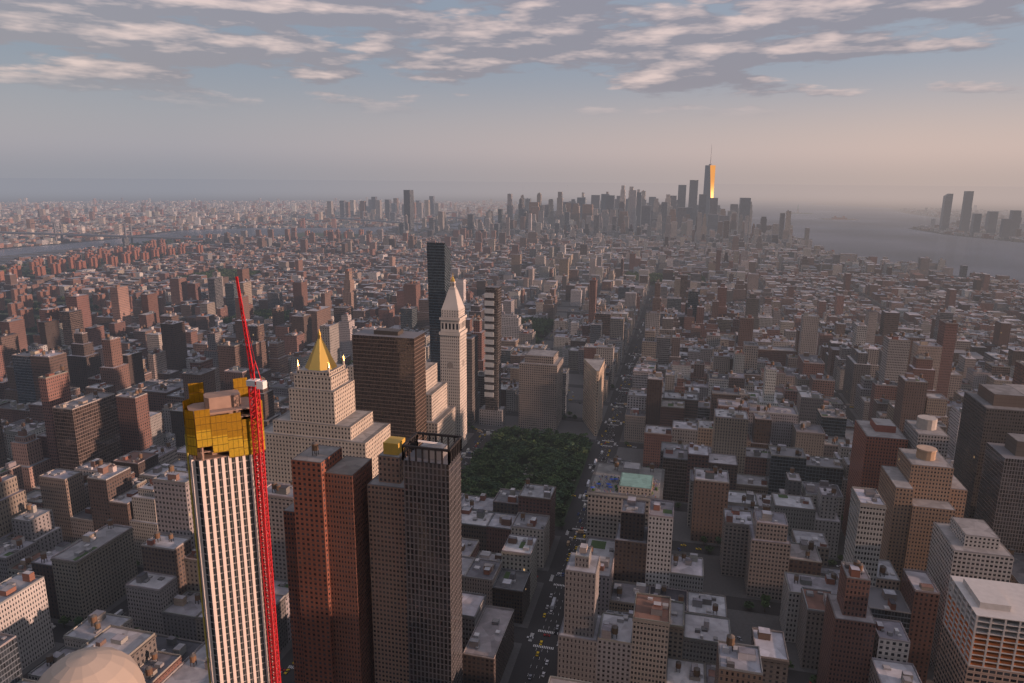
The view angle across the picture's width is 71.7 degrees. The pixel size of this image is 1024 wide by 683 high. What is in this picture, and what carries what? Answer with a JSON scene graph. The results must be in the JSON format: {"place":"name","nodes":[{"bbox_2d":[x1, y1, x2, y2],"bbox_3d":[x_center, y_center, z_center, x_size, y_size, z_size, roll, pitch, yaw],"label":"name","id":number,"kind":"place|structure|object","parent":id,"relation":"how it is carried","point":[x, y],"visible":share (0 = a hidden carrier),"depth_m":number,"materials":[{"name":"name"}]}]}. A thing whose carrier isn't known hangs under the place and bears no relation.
{"place":"outdoors","nodes":[
{"label":"outdoors","id":0,"kind":"place"},
{"bbox_2d":[37,646,145,682],"bbox_3d":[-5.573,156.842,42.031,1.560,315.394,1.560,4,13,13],"label":"dome","id":1,"kind":"structure","parent":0,"point":[94,664],"depth_m":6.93,"materials":[{"name":"beige stone"}]},
{"bbox_2d":[0,178,1023,682],"bbox_3d":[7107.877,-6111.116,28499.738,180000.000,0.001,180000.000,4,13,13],"label":"ground","id":2,"kind":"structure","parent":0,"point":[898,198],"depth_m":12297.67,"materials":[{"name":"grey asphalt"}]},
{"bbox_2d":[192,454,278,682],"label":"windows","id":3,"kind":"structure","parent":2,"relation":"on","point":[227,561],"depth_m":334.11,"materials":[{"name":"glass"}]},
{"bbox_2d":[187,389,255,460],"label":"unfinished skyscraper top","id":4,"kind":"object","parent":3,"relation":"attached to","point":[217,403],"visible":0.41,"depth_m":322.27,"materials":[{"name":"grey concrete"}]},
{"bbox_2d":[182,377,265,457],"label":"safety netting","id":5,"kind":"object","parent":3,"relation":"attached to","point":[221,433],"visible":0.69,"depth_m":319.86,"materials":[{"name":"yellow fabric"}]},
{"bbox_2d":[189,452,278,682],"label":"madison house piers","id":6,"kind":"structure","parent":3,"relation":"attached to","point":[217,565],"depth_m":333.67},
{"bbox_2d":[235,276,280,682],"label":"tower crane","id":7,"kind":"object","parent":2,"relation":"on","point":[268,565],"visible":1,"depth_m":332.02,"materials":[{"name":"red metal"}]},
{"bbox_2d":[246,378,266,389],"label":"crane cab","id":8,"kind":"object","parent":7,"relation":"on","point":[262,384],"visible":0.88,"depth_m":313.20,"materials":[{"name":"white paint"}]},
{"bbox_2d":[0,185,580,242],"bbox_3d":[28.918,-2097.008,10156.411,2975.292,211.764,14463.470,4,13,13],"label":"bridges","id":9,"kind":"structure","parent":2,"relation":"on","point":[62,234],"depth_m":3474.56,"materials":[{"name":"grey metal"}]},
{"bbox_2d":[1,243,840,627],"bbox_3d":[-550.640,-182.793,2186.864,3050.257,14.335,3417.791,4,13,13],"label":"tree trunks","id":10,"kind":"object","parent":2,"relation":"on","point":[515,431],"visible":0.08,"depth_m":835.58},
{"bbox_2d":[0,236,842,682],"bbox_3d":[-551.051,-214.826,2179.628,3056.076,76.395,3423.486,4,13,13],"label":"trees","id":11,"kind":"object","parent":10,"relation":"attached to","point":[562,456],"visible":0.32,"depth_m":799.25,"materials":[{"name":"green plant"}]},
{"bbox_2d":[5,148,1014,682],"bbox_3d":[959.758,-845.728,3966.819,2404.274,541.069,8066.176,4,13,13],"label":"rooftop equipment","id":12,"kind":"object","parent":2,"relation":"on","point":[393,446],"visible":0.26,"depth_m":587.46,"materials":[{"name":"grey metal"}]},
{"bbox_2d":[0,185,1023,682],"bbox_3d":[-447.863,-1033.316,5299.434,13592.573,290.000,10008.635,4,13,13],"label":"city buildings","id":13,"kind":"structure","parent":2,"relation":"on","point":[914,527],"depth_m":722.58,"materials":[{"name":"concrete"}]},
{"bbox_2d":[296,276,454,370],"bbox_3d":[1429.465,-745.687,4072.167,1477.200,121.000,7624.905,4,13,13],"label":"gilded roofs","id":14,"kind":"structure","parent":13,"relation":"on","point":[320,358],"depth_m":630.59,"materials":[{"name":"gold metal"}]},
{"bbox_2d":[943,575,1023,673],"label":"concrete frame tower","id":15,"kind":"structure","parent":13,"relation":"on","point":[988,608],"depth_m":390.17,"materials":[{"name":"grey concrete"}]},
{"bbox_2d":[945,595,1023,671],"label":"orange debris netting","id":16,"kind":"object","parent":15,"relation":"on","point":[1004,650],"visible":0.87,"depth_m":385.88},
{"bbox_2d":[0,180,1023,682],"bbox_3d":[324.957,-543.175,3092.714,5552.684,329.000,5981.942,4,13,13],"label":"skyscrapers","id":17,"kind":"structure","parent":2,"relation":"on","point":[390,378],"depth_m":708.96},
{"bbox_2d":[0,213,1023,682],"bbox_3d":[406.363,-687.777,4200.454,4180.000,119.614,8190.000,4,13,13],"label":"block pavements","id":18,"kind":"structure","parent":2,"relation":"on","point":[716,581],"depth_m":654.34,"materials":[{"name":"grey concrete"}]},
{"bbox_2d":[281,353,846,682],"bbox_3d":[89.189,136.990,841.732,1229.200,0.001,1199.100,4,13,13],"label":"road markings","id":19,"kind":"object","parent":2,"relation":"on","point":[532,634],"visible":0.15,"depth_m":650.28,"materials":[{"name":"white paint"}]},
{"bbox_2d":[703,165,715,219],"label":"skyscraper","id":20,"kind":"structure","parent":2,"relation":"on","point":[709,180],"depth_m":4317.55,"materials":[{"name":"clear glass"}]},
{"bbox_2d":[0,193,1023,282],"bbox_3d":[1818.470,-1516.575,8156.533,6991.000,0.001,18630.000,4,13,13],"label":"water","id":21,"kind":"structure","parent":0,"point":[879,232],"depth_m":4223.22,"materials":[{"name":"grey liquid"}]},
{"bbox_2d":[0,0,1023,186],"label":"sky","id":22,"kind":"structure","parent":0,"point":[796,92],"materials":[{"name":"blue"}]}
]}

